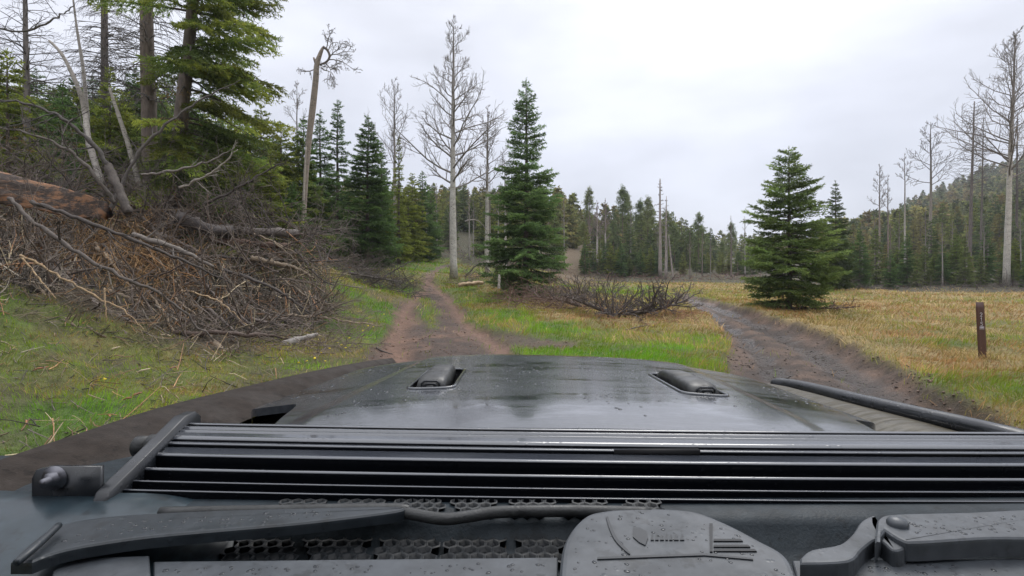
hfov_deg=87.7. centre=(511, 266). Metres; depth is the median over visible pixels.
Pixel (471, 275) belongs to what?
brush
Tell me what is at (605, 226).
bare aspen
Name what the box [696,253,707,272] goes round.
conifer tree
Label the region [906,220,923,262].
conifer tree
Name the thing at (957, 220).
conifer tree
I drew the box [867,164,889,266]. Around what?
bare aspen
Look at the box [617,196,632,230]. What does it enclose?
pine tree
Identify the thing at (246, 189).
fir tree
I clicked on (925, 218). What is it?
bare aspen
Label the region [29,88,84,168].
fir tree
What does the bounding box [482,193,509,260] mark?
conifer tree
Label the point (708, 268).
conifer tree
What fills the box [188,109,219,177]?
fir tree
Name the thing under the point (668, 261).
conifer tree
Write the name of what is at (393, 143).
bare aspen
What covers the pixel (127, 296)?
dead branch
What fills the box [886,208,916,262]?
conifer tree
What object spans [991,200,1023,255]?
conifer tree
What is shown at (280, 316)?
dead branch
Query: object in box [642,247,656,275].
fir tree
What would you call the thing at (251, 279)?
dead branch
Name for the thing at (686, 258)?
conifer tree
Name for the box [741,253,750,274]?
conifer tree
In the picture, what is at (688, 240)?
pine tree
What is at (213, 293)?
dead branch
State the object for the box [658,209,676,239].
pine tree
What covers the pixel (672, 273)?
dead snag
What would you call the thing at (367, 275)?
fallen treetop
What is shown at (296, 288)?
dead branch
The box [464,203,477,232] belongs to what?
conifer tree
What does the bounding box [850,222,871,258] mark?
conifer tree
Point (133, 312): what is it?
dead branch
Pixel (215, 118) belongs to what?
fir tree
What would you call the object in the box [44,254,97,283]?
dead branch
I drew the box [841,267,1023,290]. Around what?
undergrowth
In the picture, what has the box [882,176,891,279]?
bare aspen
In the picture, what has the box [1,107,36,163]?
fir tree
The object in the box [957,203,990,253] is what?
conifer tree
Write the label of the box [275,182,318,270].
fir tree
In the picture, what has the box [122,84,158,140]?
fir tree
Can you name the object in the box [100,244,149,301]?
dead branch
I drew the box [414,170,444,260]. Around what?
fir tree
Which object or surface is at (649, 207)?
pine tree
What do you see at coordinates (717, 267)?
conifer tree
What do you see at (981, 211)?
dead snag
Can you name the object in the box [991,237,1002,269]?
conifer tree
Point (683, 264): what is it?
conifer tree
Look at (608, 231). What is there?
pine tree
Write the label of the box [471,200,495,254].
conifer tree
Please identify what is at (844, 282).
spruce tree
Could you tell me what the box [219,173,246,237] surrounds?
fir tree
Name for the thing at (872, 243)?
conifer tree
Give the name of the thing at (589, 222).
bare aspen
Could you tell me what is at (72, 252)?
dead branch
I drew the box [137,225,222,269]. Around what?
dead branch
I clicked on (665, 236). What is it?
dead snag
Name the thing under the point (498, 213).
bare aspen
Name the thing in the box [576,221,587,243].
pine tree
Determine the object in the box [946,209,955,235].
conifer tree
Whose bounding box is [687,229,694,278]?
bare aspen
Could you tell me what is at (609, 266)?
fir tree
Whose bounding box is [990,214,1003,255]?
conifer tree
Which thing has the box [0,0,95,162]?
dead snag
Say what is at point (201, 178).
dead branch
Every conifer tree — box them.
[80,0,295,243]
[428,182,445,245]
[437,191,447,231]
[440,208,459,249]
[441,205,459,238]
[457,183,470,229]
[457,184,465,224]
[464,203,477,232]
[467,199,478,229]
[470,210,484,256]
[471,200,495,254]
[474,204,492,256]
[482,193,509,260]
[507,198,534,251]
[545,205,566,268]
[580,231,593,266]
[588,222,601,247]
[599,208,624,252]
[620,216,636,260]
[621,225,639,272]
[631,212,650,259]
[643,209,658,247]
[646,219,664,263]
[662,211,684,263]
[662,247,673,270]
[673,250,682,270]
[677,217,691,259]
[678,252,687,274]
[679,219,693,265]
[682,243,691,268]
[691,252,699,271]
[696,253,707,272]
[704,228,718,266]
[704,252,712,272]
[707,253,714,269]
[714,252,724,272]
[717,252,727,273]
[725,252,733,273]
[732,235,748,268]
[732,252,743,274]
[740,234,749,258]
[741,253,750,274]
[748,255,757,273]
[847,224,860,265]
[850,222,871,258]
[861,236,877,272]
[866,229,885,284]
[869,228,877,261]
[877,223,891,260]
[877,244,889,276]
[880,227,892,262]
[883,220,906,258]
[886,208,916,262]
[889,224,911,263]
[898,204,921,254]
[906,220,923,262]
[908,253,923,287]
[914,213,927,251]
[914,245,921,271]
[916,220,951,276]
[918,246,936,285]
[927,203,954,252]
[934,222,948,259]
[941,216,960,255]
[946,205,964,242]
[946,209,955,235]
[948,212,964,252]
[950,238,976,286]
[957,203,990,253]
[959,198,989,244]
[965,213,997,267]
[974,250,990,286]
[983,194,1002,234]
[990,214,1000,240]
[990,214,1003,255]
[990,242,999,265]
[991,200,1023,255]
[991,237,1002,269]
[992,244,1015,283]
[995,197,1023,247]
[995,222,1023,270]
[1018,237,1023,258]
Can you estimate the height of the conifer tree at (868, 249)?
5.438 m
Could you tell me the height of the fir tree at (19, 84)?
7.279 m
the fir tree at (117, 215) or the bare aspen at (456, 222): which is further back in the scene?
the bare aspen at (456, 222)
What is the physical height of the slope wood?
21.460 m
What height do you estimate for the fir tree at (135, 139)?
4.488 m
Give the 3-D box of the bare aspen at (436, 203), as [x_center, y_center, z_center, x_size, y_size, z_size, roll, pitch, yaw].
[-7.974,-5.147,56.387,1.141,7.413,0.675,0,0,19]
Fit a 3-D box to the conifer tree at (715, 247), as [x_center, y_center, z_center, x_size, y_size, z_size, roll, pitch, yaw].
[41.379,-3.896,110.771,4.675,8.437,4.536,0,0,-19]
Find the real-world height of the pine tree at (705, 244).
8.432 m
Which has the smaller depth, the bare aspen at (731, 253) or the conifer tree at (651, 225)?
the bare aspen at (731, 253)
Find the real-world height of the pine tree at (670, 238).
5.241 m
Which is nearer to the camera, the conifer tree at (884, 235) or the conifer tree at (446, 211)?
the conifer tree at (446, 211)
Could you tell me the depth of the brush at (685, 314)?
16.31 m
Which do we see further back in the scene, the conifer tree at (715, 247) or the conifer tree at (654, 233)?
the conifer tree at (715, 247)
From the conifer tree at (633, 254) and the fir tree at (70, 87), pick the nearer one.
the fir tree at (70, 87)
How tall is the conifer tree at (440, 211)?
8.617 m
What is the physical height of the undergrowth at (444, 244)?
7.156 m
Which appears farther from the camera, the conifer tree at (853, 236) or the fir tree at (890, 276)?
the conifer tree at (853, 236)
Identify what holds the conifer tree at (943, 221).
on the ground at (876, 379)
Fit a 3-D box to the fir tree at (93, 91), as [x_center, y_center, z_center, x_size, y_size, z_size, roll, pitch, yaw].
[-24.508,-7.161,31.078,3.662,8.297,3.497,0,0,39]
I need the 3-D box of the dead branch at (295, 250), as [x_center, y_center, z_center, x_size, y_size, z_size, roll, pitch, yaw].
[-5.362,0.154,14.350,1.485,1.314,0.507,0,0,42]
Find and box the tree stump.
[497,275,500,288]
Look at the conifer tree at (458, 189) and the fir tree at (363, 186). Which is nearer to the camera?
the fir tree at (363, 186)
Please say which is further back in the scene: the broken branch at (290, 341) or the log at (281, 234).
the log at (281, 234)
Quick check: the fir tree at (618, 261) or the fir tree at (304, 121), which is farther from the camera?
the fir tree at (618, 261)
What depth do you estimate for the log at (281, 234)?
15.11 m
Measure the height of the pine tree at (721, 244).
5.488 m
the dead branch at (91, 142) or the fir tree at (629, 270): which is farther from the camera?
the fir tree at (629, 270)
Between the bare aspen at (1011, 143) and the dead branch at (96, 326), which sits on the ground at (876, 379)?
the bare aspen at (1011, 143)
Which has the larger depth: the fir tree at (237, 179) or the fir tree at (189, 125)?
the fir tree at (189, 125)
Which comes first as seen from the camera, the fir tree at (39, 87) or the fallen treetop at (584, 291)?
the fallen treetop at (584, 291)
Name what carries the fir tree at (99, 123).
on the ground at (876, 379)
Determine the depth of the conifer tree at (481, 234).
59.54 m
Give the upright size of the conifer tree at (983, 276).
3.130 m
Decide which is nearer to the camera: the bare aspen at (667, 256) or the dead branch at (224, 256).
the dead branch at (224, 256)
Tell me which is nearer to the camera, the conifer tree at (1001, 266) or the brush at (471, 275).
the brush at (471, 275)
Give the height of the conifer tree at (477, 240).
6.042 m
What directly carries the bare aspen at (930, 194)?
on the ground at (876, 379)
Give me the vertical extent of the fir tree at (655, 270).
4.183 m
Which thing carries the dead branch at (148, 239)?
on the brush at (25, 244)
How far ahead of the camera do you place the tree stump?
21.46 m
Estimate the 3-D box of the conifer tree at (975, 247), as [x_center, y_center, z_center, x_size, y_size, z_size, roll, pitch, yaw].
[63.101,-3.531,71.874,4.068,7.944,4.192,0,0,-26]
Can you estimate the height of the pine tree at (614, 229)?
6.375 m
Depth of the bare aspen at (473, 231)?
58.10 m
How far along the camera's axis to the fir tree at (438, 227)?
51.93 m
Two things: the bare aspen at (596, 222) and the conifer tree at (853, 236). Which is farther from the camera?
the conifer tree at (853, 236)
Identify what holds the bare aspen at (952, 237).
on the ground at (876, 379)
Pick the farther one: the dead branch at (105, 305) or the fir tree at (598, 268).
the fir tree at (598, 268)
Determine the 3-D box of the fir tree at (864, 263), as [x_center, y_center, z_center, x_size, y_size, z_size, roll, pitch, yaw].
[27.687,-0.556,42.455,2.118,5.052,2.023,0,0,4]
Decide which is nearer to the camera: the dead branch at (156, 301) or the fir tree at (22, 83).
the dead branch at (156, 301)
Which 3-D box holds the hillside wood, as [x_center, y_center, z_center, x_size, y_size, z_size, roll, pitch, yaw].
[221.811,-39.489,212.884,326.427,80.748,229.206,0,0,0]
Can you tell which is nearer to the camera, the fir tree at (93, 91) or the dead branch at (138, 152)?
the dead branch at (138, 152)
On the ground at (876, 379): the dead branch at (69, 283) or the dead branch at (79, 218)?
the dead branch at (69, 283)
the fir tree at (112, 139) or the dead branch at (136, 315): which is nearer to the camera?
the dead branch at (136, 315)
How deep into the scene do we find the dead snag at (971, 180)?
61.91 m
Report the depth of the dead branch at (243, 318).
10.94 m
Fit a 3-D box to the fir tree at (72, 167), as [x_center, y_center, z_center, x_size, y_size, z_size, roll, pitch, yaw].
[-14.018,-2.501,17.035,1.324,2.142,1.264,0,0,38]
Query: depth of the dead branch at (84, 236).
12.02 m
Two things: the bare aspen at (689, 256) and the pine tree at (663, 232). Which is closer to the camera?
the bare aspen at (689, 256)
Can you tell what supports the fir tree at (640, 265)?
on the ground at (876, 379)
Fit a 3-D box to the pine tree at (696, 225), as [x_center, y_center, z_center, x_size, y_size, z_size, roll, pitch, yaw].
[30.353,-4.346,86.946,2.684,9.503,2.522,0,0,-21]
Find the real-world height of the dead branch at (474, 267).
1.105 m
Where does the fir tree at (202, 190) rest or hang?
on the ground at (876, 379)
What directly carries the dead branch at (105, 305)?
on the ground at (876, 379)
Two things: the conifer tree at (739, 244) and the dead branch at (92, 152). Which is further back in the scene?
the conifer tree at (739, 244)
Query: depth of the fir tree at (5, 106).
14.99 m
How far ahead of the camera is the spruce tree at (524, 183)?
23.54 m
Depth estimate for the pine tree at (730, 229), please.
94.48 m
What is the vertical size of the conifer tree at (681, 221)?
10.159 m
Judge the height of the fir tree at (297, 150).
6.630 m
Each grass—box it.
[0,205,1023,454]
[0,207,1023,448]
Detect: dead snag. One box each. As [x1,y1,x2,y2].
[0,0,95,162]
[45,0,173,129]
[82,0,203,234]
[653,179,665,276]
[661,196,670,278]
[668,235,673,278]
[947,101,1001,261]
[975,123,989,260]
[1003,118,1023,253]
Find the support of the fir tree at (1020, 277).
on the ground at (876, 379)
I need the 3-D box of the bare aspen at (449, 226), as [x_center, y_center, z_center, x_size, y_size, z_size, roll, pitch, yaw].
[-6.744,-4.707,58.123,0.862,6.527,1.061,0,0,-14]
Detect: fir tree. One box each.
[0,47,62,204]
[0,93,44,167]
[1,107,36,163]
[9,63,38,108]
[9,83,35,116]
[17,94,44,129]
[24,86,101,151]
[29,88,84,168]
[30,67,46,115]
[31,85,75,162]
[39,80,104,193]
[56,156,95,219]
[63,76,82,127]
[66,100,115,169]
[74,167,107,220]
[76,66,137,223]
[81,121,128,169]
[87,75,100,130]
[103,115,161,221]
[106,186,140,225]
[107,67,140,158]
[108,92,140,154]
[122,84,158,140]
[133,100,198,203]
[156,75,174,111]
[156,89,167,111]
[157,95,205,188]
[170,97,215,195]
[182,200,202,245]
[186,167,226,231]
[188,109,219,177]
[193,112,219,161]
[193,182,234,247]
[205,128,266,248]
[207,110,226,133]
[214,118,224,143]
[216,102,246,191]
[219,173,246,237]
[227,177,288,246]
[230,121,267,206]
[231,163,310,270]
[247,102,279,197]
[260,120,314,253]
[264,133,282,192]
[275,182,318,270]
[278,133,337,260]
[285,117,343,255]
[310,109,343,253]
[324,100,353,257]
[333,115,403,270]
[341,195,379,256]
[348,189,360,223]
[355,175,385,228]
[365,140,403,265]
[386,183,415,257]
[387,136,413,263]
[400,184,429,261]
[404,173,435,261]
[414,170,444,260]
[425,187,446,257]
[578,243,593,274]
[589,250,597,272]
[595,247,602,272]
[599,242,611,275]
[603,243,617,276]
[613,243,627,276]
[614,249,622,274]
[623,255,634,275]
[635,249,646,275]
[641,252,648,273]
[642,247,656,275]
[651,245,664,276]
[847,243,861,286]
[849,229,873,288]
[880,248,902,288]
[887,248,905,282]
[895,233,918,286]
[928,253,941,283]
[930,245,952,284]
[943,232,973,284]
[973,227,1000,282]
[997,251,1019,284]
[1002,238,1023,280]
[1017,259,1023,287]
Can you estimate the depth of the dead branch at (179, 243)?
13.24 m
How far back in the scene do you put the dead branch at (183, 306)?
10.59 m
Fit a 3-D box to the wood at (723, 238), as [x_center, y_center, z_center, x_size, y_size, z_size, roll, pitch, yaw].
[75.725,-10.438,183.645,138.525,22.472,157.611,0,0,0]
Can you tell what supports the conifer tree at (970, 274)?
on the ground at (876, 379)
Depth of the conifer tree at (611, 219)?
96.03 m
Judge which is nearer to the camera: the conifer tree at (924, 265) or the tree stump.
the tree stump
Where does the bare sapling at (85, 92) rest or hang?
on the ground at (876, 379)
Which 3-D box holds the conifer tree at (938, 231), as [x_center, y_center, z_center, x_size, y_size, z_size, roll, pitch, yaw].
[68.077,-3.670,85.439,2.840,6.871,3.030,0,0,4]
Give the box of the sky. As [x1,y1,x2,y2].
[0,0,1023,245]
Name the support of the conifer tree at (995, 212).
on the ground at (876, 379)
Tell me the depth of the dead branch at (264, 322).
11.27 m
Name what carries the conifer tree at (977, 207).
on the ground at (876, 379)
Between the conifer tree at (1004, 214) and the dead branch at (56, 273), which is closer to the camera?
the dead branch at (56, 273)
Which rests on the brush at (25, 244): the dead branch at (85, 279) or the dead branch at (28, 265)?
the dead branch at (28, 265)
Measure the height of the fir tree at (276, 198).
3.628 m
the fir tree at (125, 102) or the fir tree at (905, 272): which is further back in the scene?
the fir tree at (905, 272)
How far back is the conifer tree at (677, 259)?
77.23 m
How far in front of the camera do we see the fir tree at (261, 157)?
26.98 m
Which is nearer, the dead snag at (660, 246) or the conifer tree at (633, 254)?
the dead snag at (660, 246)
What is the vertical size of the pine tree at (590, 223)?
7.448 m
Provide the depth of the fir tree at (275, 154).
29.43 m
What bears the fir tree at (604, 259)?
on the ground at (876, 379)
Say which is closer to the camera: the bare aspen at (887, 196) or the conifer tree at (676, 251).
the bare aspen at (887, 196)
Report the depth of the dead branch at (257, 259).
13.77 m
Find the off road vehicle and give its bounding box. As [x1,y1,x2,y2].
[0,354,1023,575]
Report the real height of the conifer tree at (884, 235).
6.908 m
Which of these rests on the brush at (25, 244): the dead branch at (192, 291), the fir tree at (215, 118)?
the dead branch at (192, 291)
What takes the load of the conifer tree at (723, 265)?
on the ground at (876, 379)
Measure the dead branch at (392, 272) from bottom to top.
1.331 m
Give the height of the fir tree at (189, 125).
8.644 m
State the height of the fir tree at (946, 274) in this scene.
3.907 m
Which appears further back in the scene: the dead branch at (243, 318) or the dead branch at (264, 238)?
the dead branch at (264, 238)
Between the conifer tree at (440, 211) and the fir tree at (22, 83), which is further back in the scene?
the conifer tree at (440, 211)
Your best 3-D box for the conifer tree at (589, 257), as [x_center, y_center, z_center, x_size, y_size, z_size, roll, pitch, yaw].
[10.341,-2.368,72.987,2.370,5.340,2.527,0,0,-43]
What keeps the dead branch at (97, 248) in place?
on the brush at (25, 244)
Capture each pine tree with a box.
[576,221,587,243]
[581,185,596,247]
[585,210,594,244]
[599,222,612,243]
[610,221,619,254]
[613,184,632,242]
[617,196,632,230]
[618,213,625,242]
[621,213,638,240]
[632,197,645,238]
[640,196,655,258]
[652,221,667,246]
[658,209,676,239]
[664,234,676,264]
[668,224,682,265]
[683,228,695,247]
[692,212,707,263]
[692,244,701,262]
[693,228,709,265]
[715,241,725,257]
[724,222,737,251]
[724,233,736,254]
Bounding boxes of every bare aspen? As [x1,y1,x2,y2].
[283,81,307,166]
[364,78,414,261]
[385,15,515,278]
[434,183,441,240]
[446,196,449,252]
[456,206,459,239]
[466,188,473,259]
[468,105,515,272]
[470,200,476,256]
[489,177,496,260]
[493,192,501,233]
[504,161,508,268]
[561,199,567,262]
[584,211,593,263]
[592,200,602,262]
[601,198,610,252]
[667,227,668,274]
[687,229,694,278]
[698,234,703,275]
[709,241,711,279]
[728,218,735,276]
[743,217,747,275]
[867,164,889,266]
[869,214,878,269]
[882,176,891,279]
[887,223,894,271]
[894,212,903,263]
[895,153,913,278]
[906,121,969,272]
[919,210,930,272]
[933,25,1023,285]
[938,225,947,285]
[949,220,954,280]
[964,223,970,280]
[977,216,988,280]
[1015,217,1023,279]
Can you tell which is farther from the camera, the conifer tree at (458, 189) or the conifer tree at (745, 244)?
the conifer tree at (745, 244)
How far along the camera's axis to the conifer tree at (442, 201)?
78.45 m
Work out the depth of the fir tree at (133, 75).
24.34 m
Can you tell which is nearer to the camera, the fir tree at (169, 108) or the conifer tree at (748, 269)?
the fir tree at (169, 108)
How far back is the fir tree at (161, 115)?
20.73 m
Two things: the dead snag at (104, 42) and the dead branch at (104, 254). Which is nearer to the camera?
the dead branch at (104, 254)
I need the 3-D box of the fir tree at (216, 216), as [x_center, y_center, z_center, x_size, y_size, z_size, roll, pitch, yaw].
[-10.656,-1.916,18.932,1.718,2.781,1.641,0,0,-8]
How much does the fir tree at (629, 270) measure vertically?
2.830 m
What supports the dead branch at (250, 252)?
on the brush at (25, 244)
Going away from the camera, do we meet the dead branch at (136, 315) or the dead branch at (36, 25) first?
the dead branch at (136, 315)
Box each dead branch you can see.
[0,0,80,31]
[0,79,108,163]
[0,95,116,203]
[0,216,75,251]
[0,230,9,263]
[0,247,61,283]
[7,197,213,340]
[19,254,157,329]
[21,258,55,298]
[29,198,229,282]
[31,250,137,297]
[33,281,87,327]
[38,210,136,315]
[39,290,133,338]
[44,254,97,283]
[48,267,129,333]
[65,222,104,260]
[72,259,118,299]
[91,272,172,332]
[93,241,148,291]
[94,246,153,271]
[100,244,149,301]
[102,163,132,214]
[104,288,106,321]
[107,212,152,234]
[108,279,151,309]
[109,80,239,211]
[113,200,169,221]
[117,289,172,325]
[124,220,205,316]
[131,223,213,281]
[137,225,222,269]
[141,137,238,193]
[142,216,210,293]
[149,294,227,353]
[156,203,202,210]
[160,232,198,254]
[167,280,212,326]
[170,307,288,342]
[179,140,240,196]
[180,241,340,273]
[181,290,249,328]
[200,329,235,355]
[202,147,300,205]
[204,306,233,330]
[207,285,251,332]
[214,240,294,269]
[224,268,321,319]
[230,307,317,337]
[245,289,332,323]
[249,306,311,333]
[250,253,314,286]
[254,233,325,279]
[271,241,326,287]
[279,264,350,313]
[286,300,387,326]
[294,249,332,294]
[368,260,411,287]
[465,263,492,277]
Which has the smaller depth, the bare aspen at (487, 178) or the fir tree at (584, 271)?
the bare aspen at (487, 178)
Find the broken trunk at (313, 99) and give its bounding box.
[296,24,362,217]
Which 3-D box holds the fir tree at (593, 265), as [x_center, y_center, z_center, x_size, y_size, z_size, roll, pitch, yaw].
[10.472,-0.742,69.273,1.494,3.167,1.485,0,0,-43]
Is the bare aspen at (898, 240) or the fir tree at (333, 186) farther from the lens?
the bare aspen at (898, 240)
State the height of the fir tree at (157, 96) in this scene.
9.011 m
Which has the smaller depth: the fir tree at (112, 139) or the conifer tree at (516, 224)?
the fir tree at (112, 139)
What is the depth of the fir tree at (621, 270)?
65.90 m
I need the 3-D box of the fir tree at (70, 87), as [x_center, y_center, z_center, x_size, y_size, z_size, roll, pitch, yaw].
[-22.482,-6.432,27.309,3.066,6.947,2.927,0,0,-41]
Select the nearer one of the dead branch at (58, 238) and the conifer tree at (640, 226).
the dead branch at (58, 238)
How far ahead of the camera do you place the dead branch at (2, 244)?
9.03 m
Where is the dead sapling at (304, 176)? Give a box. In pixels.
[301,147,306,237]
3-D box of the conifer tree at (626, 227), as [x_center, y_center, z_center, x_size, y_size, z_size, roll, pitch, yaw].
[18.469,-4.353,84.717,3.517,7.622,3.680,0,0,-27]
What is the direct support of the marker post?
on the ground at (876, 379)
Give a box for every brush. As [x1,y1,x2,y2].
[0,109,370,455]
[0,172,242,332]
[194,272,394,359]
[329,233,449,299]
[426,255,516,286]
[483,259,626,312]
[579,296,708,324]
[779,291,859,311]
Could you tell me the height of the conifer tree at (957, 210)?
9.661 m
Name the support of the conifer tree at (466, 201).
on the ground at (876, 379)
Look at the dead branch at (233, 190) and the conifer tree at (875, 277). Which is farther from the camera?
the conifer tree at (875, 277)
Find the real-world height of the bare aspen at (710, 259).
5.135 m
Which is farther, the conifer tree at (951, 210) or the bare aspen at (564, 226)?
the conifer tree at (951, 210)
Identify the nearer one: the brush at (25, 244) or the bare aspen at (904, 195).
the brush at (25, 244)
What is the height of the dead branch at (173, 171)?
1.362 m
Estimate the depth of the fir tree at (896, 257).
49.13 m
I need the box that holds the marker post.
[976,302,986,358]
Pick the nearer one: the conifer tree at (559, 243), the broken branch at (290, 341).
the broken branch at (290, 341)
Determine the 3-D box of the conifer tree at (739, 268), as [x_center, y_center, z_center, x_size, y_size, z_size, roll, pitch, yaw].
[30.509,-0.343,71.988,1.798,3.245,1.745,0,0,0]
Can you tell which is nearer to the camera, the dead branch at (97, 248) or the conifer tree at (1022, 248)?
the dead branch at (97, 248)
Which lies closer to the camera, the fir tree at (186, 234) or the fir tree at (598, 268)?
the fir tree at (186, 234)
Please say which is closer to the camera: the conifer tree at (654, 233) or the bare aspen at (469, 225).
the bare aspen at (469, 225)
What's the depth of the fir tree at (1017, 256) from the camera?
49.67 m
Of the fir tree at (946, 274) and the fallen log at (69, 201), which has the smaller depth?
the fallen log at (69, 201)
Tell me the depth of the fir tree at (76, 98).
22.48 m
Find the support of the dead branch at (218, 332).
on the brush at (25, 244)
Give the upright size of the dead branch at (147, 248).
2.481 m
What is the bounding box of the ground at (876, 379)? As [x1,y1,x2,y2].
[0,167,1023,455]
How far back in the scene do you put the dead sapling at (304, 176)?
19.47 m
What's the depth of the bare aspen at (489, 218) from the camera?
53.85 m
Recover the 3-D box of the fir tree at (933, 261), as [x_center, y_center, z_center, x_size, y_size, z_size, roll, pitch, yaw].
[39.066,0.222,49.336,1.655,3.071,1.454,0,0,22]
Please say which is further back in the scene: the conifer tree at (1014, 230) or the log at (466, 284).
the conifer tree at (1014, 230)
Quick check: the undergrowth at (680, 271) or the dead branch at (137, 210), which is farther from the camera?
the undergrowth at (680, 271)
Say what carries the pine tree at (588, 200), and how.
on the ground at (876, 379)
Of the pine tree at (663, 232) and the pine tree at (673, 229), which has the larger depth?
the pine tree at (673, 229)
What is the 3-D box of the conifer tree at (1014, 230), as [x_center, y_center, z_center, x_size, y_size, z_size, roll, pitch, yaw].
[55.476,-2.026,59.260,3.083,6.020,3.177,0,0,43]
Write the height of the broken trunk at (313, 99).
9.480 m
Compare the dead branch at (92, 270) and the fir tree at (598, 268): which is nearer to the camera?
the dead branch at (92, 270)
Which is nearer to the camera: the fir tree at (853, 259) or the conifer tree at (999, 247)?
the fir tree at (853, 259)
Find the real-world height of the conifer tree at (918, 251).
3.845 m
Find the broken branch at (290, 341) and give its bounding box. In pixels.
[280,333,317,345]
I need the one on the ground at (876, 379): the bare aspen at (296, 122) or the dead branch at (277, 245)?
the bare aspen at (296, 122)
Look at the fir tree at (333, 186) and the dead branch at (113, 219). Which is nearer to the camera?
the dead branch at (113, 219)
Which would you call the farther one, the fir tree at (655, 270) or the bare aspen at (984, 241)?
the fir tree at (655, 270)
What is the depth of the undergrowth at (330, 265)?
23.33 m
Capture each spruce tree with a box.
[471,79,571,296]
[737,147,852,311]
[820,180,858,290]
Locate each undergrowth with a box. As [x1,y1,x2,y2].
[243,210,403,281]
[429,235,568,272]
[569,255,770,280]
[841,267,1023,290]
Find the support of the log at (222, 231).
on the brush at (25, 244)
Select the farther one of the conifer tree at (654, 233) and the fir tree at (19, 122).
the conifer tree at (654, 233)
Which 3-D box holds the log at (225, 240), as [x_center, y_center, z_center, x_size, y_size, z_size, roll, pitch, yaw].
[-7.142,-0.638,14.604,2.023,0.317,0.222,0,0,-18]
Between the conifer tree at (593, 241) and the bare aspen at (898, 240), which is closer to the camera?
the bare aspen at (898, 240)
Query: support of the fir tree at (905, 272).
on the ground at (876, 379)
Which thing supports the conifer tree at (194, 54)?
on the ground at (876, 379)
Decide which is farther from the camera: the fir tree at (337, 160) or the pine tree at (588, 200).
the pine tree at (588, 200)
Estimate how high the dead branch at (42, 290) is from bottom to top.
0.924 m
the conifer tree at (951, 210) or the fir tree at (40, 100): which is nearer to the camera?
the fir tree at (40, 100)
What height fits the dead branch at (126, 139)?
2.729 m
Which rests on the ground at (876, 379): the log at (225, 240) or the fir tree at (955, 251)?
the fir tree at (955, 251)
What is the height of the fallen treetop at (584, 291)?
1.498 m
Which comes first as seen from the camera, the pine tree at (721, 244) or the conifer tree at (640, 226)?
the conifer tree at (640, 226)
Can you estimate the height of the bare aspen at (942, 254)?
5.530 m
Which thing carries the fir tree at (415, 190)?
on the ground at (876, 379)
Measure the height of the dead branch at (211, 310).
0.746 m
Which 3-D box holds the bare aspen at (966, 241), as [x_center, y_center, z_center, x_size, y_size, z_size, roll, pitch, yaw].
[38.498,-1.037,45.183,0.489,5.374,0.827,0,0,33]
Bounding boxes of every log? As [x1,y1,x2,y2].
[0,171,112,219]
[173,210,237,237]
[210,237,290,248]
[235,227,298,237]
[458,281,483,286]
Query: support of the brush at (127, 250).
in the brush at (25, 244)
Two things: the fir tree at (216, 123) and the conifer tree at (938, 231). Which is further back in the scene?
the conifer tree at (938, 231)
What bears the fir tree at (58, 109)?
on the ground at (876, 379)
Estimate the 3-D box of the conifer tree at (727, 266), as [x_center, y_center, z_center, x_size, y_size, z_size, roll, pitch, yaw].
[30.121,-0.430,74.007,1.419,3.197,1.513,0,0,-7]
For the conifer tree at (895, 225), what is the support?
on the ground at (876, 379)
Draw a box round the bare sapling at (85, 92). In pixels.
[72,0,89,122]
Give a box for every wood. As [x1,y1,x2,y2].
[312,177,582,248]
[565,202,819,263]
[808,156,1023,261]
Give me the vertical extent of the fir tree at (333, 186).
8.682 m
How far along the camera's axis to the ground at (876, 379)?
10.20 m
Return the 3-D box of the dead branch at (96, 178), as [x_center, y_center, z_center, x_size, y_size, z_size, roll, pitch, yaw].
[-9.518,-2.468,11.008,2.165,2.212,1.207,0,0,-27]
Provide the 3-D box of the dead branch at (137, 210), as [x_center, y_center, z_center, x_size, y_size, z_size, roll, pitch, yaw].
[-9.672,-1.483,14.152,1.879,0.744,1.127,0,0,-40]
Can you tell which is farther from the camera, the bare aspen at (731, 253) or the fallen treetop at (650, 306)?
the bare aspen at (731, 253)
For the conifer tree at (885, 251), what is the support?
on the ground at (876, 379)
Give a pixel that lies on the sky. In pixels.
(697, 97)
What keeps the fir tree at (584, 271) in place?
on the ground at (876, 379)
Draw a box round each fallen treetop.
[332,262,413,289]
[519,274,586,307]
[549,269,628,312]
[576,275,706,323]
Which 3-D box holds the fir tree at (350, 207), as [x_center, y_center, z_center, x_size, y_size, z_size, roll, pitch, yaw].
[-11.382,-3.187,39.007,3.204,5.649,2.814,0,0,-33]
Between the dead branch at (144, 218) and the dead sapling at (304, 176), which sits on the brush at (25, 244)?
the dead branch at (144, 218)
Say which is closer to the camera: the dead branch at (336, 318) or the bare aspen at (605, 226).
the dead branch at (336, 318)
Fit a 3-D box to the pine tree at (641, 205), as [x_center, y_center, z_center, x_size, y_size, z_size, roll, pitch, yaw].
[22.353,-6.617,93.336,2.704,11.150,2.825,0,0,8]
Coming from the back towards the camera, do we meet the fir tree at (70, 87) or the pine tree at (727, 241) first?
the pine tree at (727, 241)
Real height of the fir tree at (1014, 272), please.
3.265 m
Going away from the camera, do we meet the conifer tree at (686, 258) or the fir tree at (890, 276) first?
the fir tree at (890, 276)
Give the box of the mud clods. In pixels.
[359,285,1019,427]

